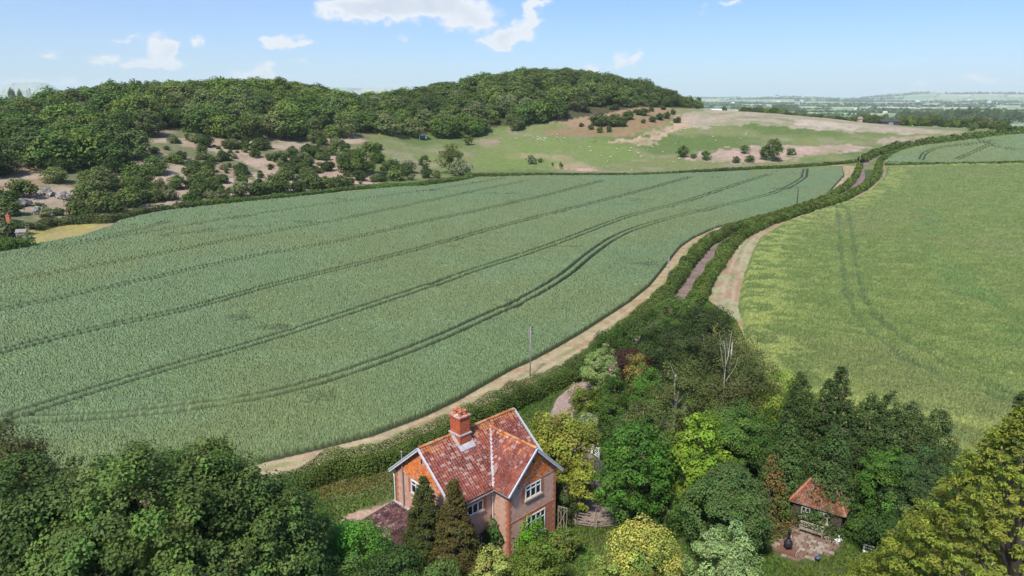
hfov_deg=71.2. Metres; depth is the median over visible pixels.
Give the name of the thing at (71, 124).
woodland tree
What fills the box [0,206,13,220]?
shrub
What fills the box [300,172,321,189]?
shrub
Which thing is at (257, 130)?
woodland tree
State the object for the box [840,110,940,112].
hedgerow
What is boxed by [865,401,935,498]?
leylandii tree
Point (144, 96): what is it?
woodland tree
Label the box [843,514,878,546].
laurel bush
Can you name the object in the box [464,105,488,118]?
woodland tree
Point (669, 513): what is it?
lilac bush
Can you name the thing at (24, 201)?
rock outcrop
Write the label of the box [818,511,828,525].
window
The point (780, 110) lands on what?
belt tree
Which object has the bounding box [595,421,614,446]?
laurel bush
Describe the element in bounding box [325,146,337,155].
shrub
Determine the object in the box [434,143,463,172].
oak tree
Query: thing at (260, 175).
shrub
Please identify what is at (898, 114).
distant tree
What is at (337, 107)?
woodland tree
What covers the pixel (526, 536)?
wisteria
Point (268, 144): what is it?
shrub
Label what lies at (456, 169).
willow tree
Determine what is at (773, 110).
belt tree
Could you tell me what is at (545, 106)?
woodland tree
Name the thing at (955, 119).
belt tree
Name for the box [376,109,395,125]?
woodland tree
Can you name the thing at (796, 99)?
hedgerow
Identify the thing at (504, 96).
woodland tree
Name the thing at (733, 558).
willow bush
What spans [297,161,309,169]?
shrub
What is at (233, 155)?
shrub
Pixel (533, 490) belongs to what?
window
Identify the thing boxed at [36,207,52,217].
shrub
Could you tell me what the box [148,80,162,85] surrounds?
woodland tree
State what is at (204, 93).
woodland tree
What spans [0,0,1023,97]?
sky
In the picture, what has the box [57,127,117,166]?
woodland tree
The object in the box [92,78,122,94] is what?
woodland tree
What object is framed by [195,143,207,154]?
shrub
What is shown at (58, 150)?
woodland tree
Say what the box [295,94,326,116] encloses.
woodland tree
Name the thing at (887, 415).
leylandii tree
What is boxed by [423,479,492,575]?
cypress tree
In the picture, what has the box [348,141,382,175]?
oak tree
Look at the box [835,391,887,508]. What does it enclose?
leylandii tree
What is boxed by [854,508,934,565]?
rhododendron bush
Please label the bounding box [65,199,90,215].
shrub
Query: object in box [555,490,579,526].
ivy bush
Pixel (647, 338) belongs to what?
yew tree
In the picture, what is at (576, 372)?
elder bush
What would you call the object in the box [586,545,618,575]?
viburnum bush
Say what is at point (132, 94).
woodland tree
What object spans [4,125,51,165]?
woodland tree
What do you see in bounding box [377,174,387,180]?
shrub
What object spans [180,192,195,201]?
shrub
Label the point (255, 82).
woodland tree
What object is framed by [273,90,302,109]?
woodland tree
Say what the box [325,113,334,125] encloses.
woodland tree
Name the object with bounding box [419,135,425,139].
horse trailer
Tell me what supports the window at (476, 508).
in the brick house
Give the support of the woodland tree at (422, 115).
on the ground at (496, 147)
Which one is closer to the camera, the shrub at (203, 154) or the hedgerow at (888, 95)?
the shrub at (203, 154)
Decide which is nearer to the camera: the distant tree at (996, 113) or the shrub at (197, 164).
the shrub at (197, 164)
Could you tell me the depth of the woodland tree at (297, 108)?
395.99 m
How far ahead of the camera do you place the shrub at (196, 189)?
249.68 m
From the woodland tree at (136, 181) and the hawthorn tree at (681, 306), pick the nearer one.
the hawthorn tree at (681, 306)
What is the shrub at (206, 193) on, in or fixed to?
on the ground at (496, 147)
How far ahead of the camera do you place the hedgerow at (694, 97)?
10098.36 m
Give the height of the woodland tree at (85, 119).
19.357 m
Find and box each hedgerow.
[687,96,740,98]
[691,106,755,108]
[695,103,741,105]
[704,101,774,103]
[707,104,765,106]
[727,96,841,99]
[730,106,802,108]
[755,106,831,109]
[767,101,855,104]
[771,104,814,105]
[779,95,873,99]
[782,108,840,111]
[794,98,873,101]
[794,112,854,115]
[800,109,919,112]
[806,102,922,104]
[815,104,935,106]
[817,104,855,106]
[823,98,916,101]
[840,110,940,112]
[849,91,929,98]
[857,107,947,110]
[859,97,903,98]
[913,100,960,102]
[933,104,997,106]
[934,102,1023,104]
[945,91,1023,93]
[957,100,1021,102]
[963,99,1022,101]
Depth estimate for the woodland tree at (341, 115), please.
410.27 m
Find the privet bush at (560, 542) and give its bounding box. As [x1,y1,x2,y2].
[543,525,585,560]
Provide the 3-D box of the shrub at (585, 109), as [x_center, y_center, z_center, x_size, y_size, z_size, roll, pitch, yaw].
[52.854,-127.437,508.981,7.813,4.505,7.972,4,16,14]
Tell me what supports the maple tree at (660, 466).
on the ground at (496, 147)
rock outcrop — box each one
[16,198,33,205]
[31,206,41,214]
[36,187,55,195]
[53,191,72,199]
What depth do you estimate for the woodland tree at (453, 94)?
496.46 m
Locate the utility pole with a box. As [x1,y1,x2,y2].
[528,326,532,374]
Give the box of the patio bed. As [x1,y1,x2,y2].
[773,527,826,554]
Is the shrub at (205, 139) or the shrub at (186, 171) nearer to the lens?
the shrub at (186, 171)
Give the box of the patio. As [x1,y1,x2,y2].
[771,525,840,561]
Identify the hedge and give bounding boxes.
[0,232,36,250]
[25,200,191,230]
[187,183,420,206]
[264,350,603,490]
[419,172,474,185]
[475,159,857,176]
[580,220,751,356]
[661,157,883,328]
[738,162,863,222]
[857,126,1023,162]
[878,130,1023,159]
[885,160,1023,164]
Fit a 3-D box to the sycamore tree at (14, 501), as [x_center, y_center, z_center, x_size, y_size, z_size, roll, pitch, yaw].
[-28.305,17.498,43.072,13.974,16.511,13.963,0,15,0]
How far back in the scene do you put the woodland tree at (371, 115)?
423.79 m
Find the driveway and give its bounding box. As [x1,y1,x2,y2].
[551,338,637,456]
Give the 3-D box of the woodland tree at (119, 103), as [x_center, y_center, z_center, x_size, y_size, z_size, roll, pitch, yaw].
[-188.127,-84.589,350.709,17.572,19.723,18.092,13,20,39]
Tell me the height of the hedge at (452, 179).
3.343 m
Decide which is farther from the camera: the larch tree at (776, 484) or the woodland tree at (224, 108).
the woodland tree at (224, 108)
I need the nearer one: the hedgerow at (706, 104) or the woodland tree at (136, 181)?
the woodland tree at (136, 181)
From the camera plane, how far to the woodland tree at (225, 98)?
401.57 m
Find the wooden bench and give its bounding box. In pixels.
[798,520,823,539]
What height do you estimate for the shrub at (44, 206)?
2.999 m
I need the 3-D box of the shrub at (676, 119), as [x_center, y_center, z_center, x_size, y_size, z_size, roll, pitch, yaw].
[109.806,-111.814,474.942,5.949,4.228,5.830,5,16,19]
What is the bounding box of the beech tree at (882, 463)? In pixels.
[854,444,921,530]
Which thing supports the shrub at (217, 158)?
on the ground at (496, 147)
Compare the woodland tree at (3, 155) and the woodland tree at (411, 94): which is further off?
the woodland tree at (411, 94)
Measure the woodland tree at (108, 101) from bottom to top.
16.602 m
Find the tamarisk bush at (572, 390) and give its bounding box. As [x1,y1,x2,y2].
[566,382,585,405]
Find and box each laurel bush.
[322,553,376,575]
[363,540,432,575]
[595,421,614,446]
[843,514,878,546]
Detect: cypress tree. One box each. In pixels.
[388,475,465,575]
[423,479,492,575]
[839,401,1023,575]
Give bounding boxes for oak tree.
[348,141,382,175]
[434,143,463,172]
[676,460,775,563]
[764,138,783,160]
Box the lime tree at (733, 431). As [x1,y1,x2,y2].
[691,397,772,466]
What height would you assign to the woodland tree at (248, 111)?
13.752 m
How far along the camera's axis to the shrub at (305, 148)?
335.40 m
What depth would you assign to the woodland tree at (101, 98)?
354.59 m
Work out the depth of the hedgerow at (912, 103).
4650.91 m
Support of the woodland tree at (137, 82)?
on the ground at (496, 147)
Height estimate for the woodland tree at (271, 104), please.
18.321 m
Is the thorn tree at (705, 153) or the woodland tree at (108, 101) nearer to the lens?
the woodland tree at (108, 101)
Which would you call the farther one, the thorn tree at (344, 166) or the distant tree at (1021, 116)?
the distant tree at (1021, 116)
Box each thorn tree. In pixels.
[335,152,351,172]
[525,155,536,163]
[676,145,689,156]
[701,150,712,159]
[732,156,740,162]
[739,145,750,152]
[744,155,754,161]
[759,146,769,159]
[787,148,796,154]
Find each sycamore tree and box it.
[0,449,161,575]
[0,455,152,575]
[16,435,279,575]
[125,447,295,575]
[193,469,341,575]
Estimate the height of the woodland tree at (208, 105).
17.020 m
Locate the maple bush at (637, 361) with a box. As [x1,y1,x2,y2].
[624,352,652,393]
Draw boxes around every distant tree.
[894,111,901,118]
[942,110,949,118]
[947,109,955,119]
[954,107,964,117]
[964,105,974,116]
[971,106,980,116]
[981,107,993,118]
[988,108,999,121]
[998,108,1009,119]
[1004,111,1017,122]
[1010,108,1020,121]
[1016,111,1023,122]
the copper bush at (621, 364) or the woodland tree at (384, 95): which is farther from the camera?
the woodland tree at (384, 95)
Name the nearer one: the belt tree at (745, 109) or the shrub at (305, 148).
the shrub at (305, 148)
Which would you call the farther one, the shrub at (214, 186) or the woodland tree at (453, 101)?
the woodland tree at (453, 101)
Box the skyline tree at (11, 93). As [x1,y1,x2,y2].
[7,87,15,98]
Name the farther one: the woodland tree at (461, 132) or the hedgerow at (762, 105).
the hedgerow at (762, 105)
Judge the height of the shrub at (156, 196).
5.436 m
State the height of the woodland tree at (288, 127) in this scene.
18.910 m
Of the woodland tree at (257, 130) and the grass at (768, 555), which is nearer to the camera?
the grass at (768, 555)
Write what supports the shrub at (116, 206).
on the ground at (496, 147)
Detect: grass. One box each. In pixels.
[285,300,1019,575]
[738,162,1023,456]
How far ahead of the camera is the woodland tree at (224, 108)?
374.82 m
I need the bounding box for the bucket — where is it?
[814,555,820,561]
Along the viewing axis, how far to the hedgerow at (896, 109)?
2765.36 m
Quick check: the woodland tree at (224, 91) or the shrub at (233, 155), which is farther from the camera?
the woodland tree at (224, 91)
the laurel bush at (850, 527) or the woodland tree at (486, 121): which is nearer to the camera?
the laurel bush at (850, 527)
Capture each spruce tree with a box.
[753,419,809,523]
[787,424,874,542]
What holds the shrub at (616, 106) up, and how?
on the ground at (496, 147)
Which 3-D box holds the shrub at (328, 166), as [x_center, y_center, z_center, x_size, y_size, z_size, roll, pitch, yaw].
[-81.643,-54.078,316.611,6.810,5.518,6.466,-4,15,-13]
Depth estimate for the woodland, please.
537.92 m
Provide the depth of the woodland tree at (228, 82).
441.41 m
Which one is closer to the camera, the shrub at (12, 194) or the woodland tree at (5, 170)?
the shrub at (12, 194)
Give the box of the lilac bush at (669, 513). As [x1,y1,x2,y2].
[645,485,684,538]
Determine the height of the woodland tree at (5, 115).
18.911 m
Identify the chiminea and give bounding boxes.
[784,530,792,549]
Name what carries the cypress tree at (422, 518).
on the ground at (496, 147)
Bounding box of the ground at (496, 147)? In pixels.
[0,81,1023,575]
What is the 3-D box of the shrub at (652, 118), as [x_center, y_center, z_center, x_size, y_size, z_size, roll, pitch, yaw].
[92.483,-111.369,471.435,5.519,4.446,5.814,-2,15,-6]
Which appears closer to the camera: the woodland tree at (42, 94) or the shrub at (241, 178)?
the shrub at (241, 178)
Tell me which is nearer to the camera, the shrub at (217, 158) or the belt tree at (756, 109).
the shrub at (217, 158)
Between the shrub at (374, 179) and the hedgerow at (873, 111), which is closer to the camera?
the shrub at (374, 179)
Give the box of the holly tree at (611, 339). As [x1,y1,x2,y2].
[587,326,631,358]
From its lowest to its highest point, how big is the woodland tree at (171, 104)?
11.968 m
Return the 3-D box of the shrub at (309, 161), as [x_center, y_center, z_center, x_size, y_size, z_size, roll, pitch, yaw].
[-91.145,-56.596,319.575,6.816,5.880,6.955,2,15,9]
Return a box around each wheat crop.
[0,166,843,487]
[883,133,1023,162]
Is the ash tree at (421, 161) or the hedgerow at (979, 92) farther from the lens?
the hedgerow at (979, 92)
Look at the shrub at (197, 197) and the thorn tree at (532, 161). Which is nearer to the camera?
the shrub at (197, 197)
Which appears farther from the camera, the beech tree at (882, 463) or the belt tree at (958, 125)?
the belt tree at (958, 125)
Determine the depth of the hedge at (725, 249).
188.10 m
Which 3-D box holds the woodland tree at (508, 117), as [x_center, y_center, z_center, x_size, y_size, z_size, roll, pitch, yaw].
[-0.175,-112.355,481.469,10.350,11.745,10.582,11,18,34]
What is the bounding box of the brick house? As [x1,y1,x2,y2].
[360,406,563,557]
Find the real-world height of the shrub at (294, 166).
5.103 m
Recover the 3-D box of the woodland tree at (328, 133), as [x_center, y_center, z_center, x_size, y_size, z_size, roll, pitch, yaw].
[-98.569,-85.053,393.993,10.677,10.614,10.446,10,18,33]
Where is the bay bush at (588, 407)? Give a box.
[567,388,605,428]
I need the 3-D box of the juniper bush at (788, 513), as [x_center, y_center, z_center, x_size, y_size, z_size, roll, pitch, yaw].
[23.281,19.389,61.914,1.855,3.028,1.806,5,16,18]
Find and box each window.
[410,479,418,495]
[467,499,484,517]
[524,479,542,502]
[526,508,546,537]
[799,506,810,519]
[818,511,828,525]
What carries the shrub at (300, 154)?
on the ground at (496, 147)
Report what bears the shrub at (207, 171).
on the ground at (496, 147)
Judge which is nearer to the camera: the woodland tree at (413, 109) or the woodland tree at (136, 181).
the woodland tree at (136, 181)
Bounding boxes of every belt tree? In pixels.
[741,107,750,111]
[752,107,760,111]
[769,107,778,113]
[776,107,783,113]
[851,114,857,120]
[865,114,872,122]
[896,116,908,124]
[903,114,915,125]
[913,117,927,125]
[916,115,927,125]
[926,114,936,126]
[931,115,943,126]
[940,119,953,126]
[950,117,962,127]
[953,118,966,127]
[960,119,971,126]
[965,122,978,130]
[970,116,985,126]
[980,117,990,128]
[986,118,1003,128]
[996,124,1013,130]
[1000,118,1011,125]
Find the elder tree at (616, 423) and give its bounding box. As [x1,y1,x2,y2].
[612,406,652,444]
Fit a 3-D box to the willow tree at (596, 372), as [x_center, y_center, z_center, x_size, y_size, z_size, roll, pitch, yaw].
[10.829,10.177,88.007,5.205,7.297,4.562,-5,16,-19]
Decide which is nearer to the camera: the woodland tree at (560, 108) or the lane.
the lane
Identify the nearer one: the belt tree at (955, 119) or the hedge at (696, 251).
the hedge at (696, 251)
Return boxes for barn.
[877,119,900,124]
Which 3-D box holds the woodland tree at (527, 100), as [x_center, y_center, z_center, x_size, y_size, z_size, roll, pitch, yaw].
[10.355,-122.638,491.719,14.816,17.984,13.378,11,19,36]
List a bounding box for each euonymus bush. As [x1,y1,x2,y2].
[467,542,513,575]
[604,512,685,575]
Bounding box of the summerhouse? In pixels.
[789,477,851,533]
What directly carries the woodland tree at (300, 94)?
on the ground at (496, 147)
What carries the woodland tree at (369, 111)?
on the ground at (496, 147)
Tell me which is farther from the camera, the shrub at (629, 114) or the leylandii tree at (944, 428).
the shrub at (629, 114)
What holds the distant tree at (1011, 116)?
on the ground at (496, 147)
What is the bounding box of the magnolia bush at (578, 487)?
[560,459,604,513]
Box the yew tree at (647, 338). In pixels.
[614,307,679,363]
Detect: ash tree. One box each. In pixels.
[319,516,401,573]
[418,155,430,168]
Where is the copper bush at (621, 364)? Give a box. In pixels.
[610,346,653,382]
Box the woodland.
[35,66,704,108]
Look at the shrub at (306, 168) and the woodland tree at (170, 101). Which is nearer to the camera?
the shrub at (306, 168)
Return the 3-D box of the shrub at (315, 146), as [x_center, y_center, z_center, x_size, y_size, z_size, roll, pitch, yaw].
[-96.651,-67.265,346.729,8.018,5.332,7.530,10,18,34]
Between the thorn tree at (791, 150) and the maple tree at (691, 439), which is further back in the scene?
the thorn tree at (791, 150)
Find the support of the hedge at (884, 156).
on the ground at (496, 147)
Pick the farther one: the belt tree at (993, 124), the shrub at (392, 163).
the belt tree at (993, 124)
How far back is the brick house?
57.67 m
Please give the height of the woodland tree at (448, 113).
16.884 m
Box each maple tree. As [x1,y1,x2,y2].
[591,413,682,526]
[661,410,732,519]
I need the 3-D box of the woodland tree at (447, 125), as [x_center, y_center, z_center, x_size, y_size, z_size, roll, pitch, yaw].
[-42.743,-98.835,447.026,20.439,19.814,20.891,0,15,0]
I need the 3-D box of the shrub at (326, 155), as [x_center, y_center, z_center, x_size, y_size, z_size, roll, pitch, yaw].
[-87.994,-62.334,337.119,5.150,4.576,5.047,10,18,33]
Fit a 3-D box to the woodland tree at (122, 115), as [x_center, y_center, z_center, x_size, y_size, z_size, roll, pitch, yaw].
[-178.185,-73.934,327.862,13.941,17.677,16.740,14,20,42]
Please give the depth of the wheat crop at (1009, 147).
411.33 m
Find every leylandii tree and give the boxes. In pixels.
[766,371,823,490]
[799,378,839,478]
[811,366,861,490]
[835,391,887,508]
[853,390,909,491]
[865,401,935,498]
[902,408,968,525]
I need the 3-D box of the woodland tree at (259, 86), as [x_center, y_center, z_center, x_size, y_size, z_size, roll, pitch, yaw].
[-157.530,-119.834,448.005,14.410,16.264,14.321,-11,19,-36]
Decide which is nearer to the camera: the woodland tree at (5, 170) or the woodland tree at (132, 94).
the woodland tree at (5, 170)
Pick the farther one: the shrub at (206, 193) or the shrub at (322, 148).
the shrub at (322, 148)
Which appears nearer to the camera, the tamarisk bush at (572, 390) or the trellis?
the trellis
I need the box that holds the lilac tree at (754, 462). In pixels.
[735,407,784,481]
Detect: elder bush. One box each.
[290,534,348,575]
[564,358,588,382]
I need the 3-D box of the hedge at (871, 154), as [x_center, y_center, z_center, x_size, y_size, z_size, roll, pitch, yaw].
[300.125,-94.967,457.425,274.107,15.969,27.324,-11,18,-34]
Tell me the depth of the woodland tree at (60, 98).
345.00 m
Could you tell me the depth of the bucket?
57.21 m
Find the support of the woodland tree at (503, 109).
on the ground at (496, 147)
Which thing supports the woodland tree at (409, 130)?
on the ground at (496, 147)
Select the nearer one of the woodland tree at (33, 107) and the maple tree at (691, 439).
the maple tree at (691, 439)
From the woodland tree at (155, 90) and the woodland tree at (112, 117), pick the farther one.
the woodland tree at (155, 90)
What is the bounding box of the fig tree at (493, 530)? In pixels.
[478,513,514,549]
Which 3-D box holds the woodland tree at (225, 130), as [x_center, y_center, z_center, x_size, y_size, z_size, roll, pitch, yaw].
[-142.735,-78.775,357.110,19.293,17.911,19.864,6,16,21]
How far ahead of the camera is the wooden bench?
60.60 m
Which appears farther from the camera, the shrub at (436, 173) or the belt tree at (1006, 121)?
the belt tree at (1006, 121)
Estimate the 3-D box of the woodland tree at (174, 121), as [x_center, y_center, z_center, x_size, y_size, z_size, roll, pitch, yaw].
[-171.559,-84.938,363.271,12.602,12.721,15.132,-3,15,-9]
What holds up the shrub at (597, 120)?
on the ground at (496, 147)
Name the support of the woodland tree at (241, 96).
on the ground at (496, 147)
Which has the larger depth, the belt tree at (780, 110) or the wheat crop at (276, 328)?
the belt tree at (780, 110)
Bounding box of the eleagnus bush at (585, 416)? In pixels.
[577,412,600,445]
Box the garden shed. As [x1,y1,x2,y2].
[15,229,28,239]
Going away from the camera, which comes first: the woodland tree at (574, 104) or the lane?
the lane
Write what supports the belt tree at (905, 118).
on the ground at (496, 147)
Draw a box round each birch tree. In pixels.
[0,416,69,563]
[615,396,661,466]
[634,360,712,456]
[677,324,788,424]
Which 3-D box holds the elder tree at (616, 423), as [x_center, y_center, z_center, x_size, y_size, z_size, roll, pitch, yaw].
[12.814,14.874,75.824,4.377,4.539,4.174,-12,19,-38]
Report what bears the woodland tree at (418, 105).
on the ground at (496, 147)
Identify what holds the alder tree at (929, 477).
on the ground at (496, 147)
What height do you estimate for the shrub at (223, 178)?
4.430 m
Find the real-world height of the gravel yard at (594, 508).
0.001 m
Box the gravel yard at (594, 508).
[564,455,621,525]
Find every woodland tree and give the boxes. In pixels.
[0,96,15,105]
[0,103,34,118]
[0,110,17,115]
[0,111,38,131]
[0,119,29,152]
[0,137,12,156]
[0,141,15,167]
[0,159,22,174]
[1,113,50,139]
[2,95,26,102]
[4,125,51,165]
[9,129,32,159]
[12,97,41,114]
[17,126,83,169]
[24,85,58,104]
[27,96,45,110]
[36,102,75,123]
[38,97,50,113]
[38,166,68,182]
[39,100,86,122]
[40,92,77,114]
[42,157,69,171]
[43,116,81,133]
[44,91,64,101]
[50,118,84,133]
[53,129,98,156]
[54,114,78,121]
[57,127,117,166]
[63,87,96,105]
[67,102,92,109]
[72,110,108,127]
[76,86,105,101]
[76,169,101,182]
[82,107,92,113]
[82,109,118,127]
[82,118,133,155]
[82,168,120,192]
[84,96,101,107]
[86,87,125,113]
[91,138,133,172]
[91,165,106,172]
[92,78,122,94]
[94,109,120,123]
[97,95,125,110]
[108,95,147,121]
[109,107,141,132]
[112,174,127,188]
[113,153,133,172]
[116,127,153,159]
[118,81,152,94]
[118,161,156,188]
[121,78,147,92]
[122,94,165,112]
[123,177,151,189]
[125,90,155,102]
[125,97,169,122]
[129,108,166,136]
[143,85,168,107]
[143,154,169,174]
[147,164,165,175]
[147,177,168,191]
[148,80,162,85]
[154,93,178,108]
[158,79,190,96]
[158,98,181,110]
[162,109,186,126]
[163,108,181,120]
[166,84,198,102]
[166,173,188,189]
[168,91,189,108]
[179,103,201,127]
[179,103,219,133]
[185,87,228,104]
[186,79,210,90]
[189,95,206,104]
[200,101,217,119]
[203,112,249,138]
[204,76,234,89]
[205,100,236,118]
[207,85,235,101]
[209,93,242,104]
[217,77,242,91]
[228,93,253,109]
[229,102,249,118]
[230,83,257,101]
[232,113,267,138]
[233,100,262,117]
[235,79,253,88]
[238,108,262,117]
[238,112,268,129]
[244,76,272,92]
[246,94,274,113]
[253,89,271,108]
[255,84,272,97]
[257,109,290,136]
[262,95,282,113]
[265,112,302,138]
[267,76,297,91]
[268,100,302,115]
[268,110,311,137]
[270,76,296,98]
[271,89,281,95]
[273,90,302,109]
[281,105,308,119]
[289,81,300,88]
[290,88,320,108]
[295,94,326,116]
[297,83,308,90]
[301,85,330,97]
[301,101,334,128]
[302,94,337,115]
[306,118,322,134]
[306,129,326,143]
[307,82,329,93]
[321,94,350,114]
[322,124,341,137]
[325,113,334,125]
[327,88,349,97]
[333,110,352,125]
[333,112,357,137]
[340,98,365,113]
[341,91,363,108]
[348,112,372,130]
[357,111,378,122]
[360,98,380,113]
[363,108,381,127]
[367,95,384,109]
[367,101,396,115]
[370,113,405,134]
[375,92,389,101]
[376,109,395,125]
[382,95,413,107]
[383,102,402,115]
[386,89,406,96]
[391,98,411,113]
[393,108,410,125]
[400,117,426,136]
[401,90,416,100]
[404,104,420,120]
[409,94,439,111]
[411,102,428,114]
[412,108,435,129]
[413,91,437,107]
[422,93,442,114]
[428,114,459,137]
[432,104,454,114]
[436,110,453,119]
[437,95,445,105]
[443,93,469,107]
[443,104,459,116]
[444,95,468,112]
[448,89,464,96]
[453,111,480,133]
[453,112,481,135]
[459,91,483,108]
[460,116,486,136]
[461,100,487,117]
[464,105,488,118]
[475,94,488,105]
[477,118,490,130]
[481,85,504,103]
[483,108,500,123]
[486,104,499,115]
[493,93,519,105]
[495,99,515,116]
[505,113,516,124]
[508,101,538,124]
[509,117,525,130]
[517,96,532,111]
[527,99,555,120]
[529,91,548,101]
[532,109,547,121]
[545,87,574,105]
[548,99,570,118]
[565,94,587,109]
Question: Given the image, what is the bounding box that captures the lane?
[646,155,879,327]
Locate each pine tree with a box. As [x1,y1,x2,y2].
[646,315,705,384]
[685,298,739,373]
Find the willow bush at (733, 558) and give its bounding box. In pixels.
[675,519,765,575]
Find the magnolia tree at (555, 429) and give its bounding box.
[529,407,601,490]
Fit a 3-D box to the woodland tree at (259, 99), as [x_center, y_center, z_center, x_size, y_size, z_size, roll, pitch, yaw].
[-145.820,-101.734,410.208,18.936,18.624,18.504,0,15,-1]
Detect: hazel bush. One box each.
[591,394,625,431]
[597,376,630,417]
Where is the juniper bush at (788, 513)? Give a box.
[769,496,792,522]
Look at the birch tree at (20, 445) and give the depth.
50.99 m
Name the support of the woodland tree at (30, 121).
on the ground at (496, 147)
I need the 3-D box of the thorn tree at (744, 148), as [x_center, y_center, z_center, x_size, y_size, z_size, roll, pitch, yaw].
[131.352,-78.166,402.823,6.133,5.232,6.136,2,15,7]
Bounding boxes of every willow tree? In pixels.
[400,159,418,171]
[448,159,473,175]
[580,342,620,394]
[737,368,822,438]
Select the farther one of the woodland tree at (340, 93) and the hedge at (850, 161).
the woodland tree at (340, 93)
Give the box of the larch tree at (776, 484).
[741,454,796,539]
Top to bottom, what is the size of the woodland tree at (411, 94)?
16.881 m
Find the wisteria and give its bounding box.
[513,514,547,551]
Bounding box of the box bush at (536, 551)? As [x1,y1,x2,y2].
[507,537,569,575]
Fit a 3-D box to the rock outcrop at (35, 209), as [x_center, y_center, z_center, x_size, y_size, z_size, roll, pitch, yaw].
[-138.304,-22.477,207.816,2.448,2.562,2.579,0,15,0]
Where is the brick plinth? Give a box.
[778,544,796,556]
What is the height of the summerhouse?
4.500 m
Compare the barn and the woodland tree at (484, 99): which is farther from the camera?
the barn
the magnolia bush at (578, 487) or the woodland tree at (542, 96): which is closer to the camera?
the magnolia bush at (578, 487)
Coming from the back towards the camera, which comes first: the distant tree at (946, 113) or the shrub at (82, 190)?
the distant tree at (946, 113)
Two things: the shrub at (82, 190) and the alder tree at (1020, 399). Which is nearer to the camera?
the alder tree at (1020, 399)
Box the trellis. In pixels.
[558,506,566,529]
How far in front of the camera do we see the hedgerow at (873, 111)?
2530.37 m
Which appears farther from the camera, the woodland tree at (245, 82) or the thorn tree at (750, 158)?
the woodland tree at (245, 82)
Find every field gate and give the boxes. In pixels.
[575,510,597,528]
[591,444,599,459]
[594,513,616,528]
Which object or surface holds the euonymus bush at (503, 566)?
on the ground at (496, 147)
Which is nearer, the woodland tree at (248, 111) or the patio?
the patio
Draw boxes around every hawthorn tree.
[464,135,472,144]
[648,295,695,327]
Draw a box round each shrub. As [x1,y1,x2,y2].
[0,188,23,201]
[0,196,24,215]
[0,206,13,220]
[0,218,14,236]
[2,177,39,197]
[7,219,27,235]
[32,202,47,208]
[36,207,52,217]
[51,207,65,215]
[63,196,80,207]
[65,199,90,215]
[70,181,97,200]
[78,204,103,217]
[85,188,116,209]
[103,195,127,212]
[114,188,143,208]
[127,184,151,203]
[145,187,163,202]
[150,147,159,153]
[158,185,180,200]
[164,152,182,163]
[166,135,177,143]
[173,157,183,164]
[175,150,187,159]
[180,165,198,174]
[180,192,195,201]
[183,159,201,168]
[186,134,193,141]
[186,173,201,186]
[188,182,204,195]
[189,175,213,191]
[191,134,200,140]
[191,161,203,171]
[194,134,214,147]
[194,195,203,201]
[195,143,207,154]
[198,151,210,159]
[199,165,216,177]
[201,159,216,168]
[203,188,213,198]
[204,177,218,190]
[207,156,215,162]
[209,189,226,198]
[214,184,225,191]
[215,155,221,161]
[216,172,228,183]
[217,150,230,160]
[218,163,229,169]
[219,138,236,149]
[227,181,250,196]
[229,138,239,148]
[230,152,236,157]
[232,162,247,172]
[232,168,249,175]
[233,173,249,183]
[238,141,249,148]
[240,136,252,142]
[248,179,268,194]
[248,184,266,195]
[249,148,260,157]
[250,140,264,149]
[251,137,268,148]
[256,172,264,177]
[261,180,274,193]
[263,139,271,148]
[265,173,283,180]
[268,150,289,162]
[269,175,291,192]
[276,158,283,164]
[276,166,295,179]
[278,161,293,168]
[284,146,298,156]
[285,162,299,172]
[288,156,301,164]
[290,179,309,191]
[296,152,313,158]
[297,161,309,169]
[299,143,316,157]
[299,166,315,174]
[299,171,315,180]
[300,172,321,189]
[302,155,315,166]
[308,144,319,153]
[314,152,324,159]
[314,167,322,172]
[315,136,327,144]
[318,145,326,152]
[319,176,332,187]
[320,151,330,159]
[320,160,334,171]
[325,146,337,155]
[328,135,342,145]
[329,142,338,148]
[331,174,350,186]
[334,151,350,163]
[338,142,351,150]
[343,170,350,176]
[347,176,354,185]
[349,168,366,180]
[369,153,385,162]
[369,177,377,181]
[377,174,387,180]
[384,158,400,170]
[385,166,405,180]
[396,163,412,176]
[407,174,414,179]
[420,167,432,178]
[432,170,442,177]
[581,106,590,111]
[587,113,608,125]
[604,113,620,126]
[606,125,611,131]
[609,104,619,109]
[617,116,627,126]
[621,109,635,119]
[635,108,649,115]
[649,116,655,121]
[656,113,664,119]
[664,112,670,118]
[673,117,680,122]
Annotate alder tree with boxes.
[872,443,960,524]
[984,391,1023,492]
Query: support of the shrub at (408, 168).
on the ground at (496, 147)
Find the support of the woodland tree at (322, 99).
on the ground at (496, 147)
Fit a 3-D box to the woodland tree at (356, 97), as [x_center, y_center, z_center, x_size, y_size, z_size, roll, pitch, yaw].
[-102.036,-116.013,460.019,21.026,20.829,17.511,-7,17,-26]
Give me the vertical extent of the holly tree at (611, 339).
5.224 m
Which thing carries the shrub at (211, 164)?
on the ground at (496, 147)
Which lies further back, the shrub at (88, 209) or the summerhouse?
the shrub at (88, 209)
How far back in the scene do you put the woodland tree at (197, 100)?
396.65 m
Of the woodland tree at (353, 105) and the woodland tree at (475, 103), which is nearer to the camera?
the woodland tree at (353, 105)
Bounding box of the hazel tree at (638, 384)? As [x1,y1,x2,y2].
[625,362,664,414]
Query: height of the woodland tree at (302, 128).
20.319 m
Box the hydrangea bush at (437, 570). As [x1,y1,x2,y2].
[419,556,470,575]
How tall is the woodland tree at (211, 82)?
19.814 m

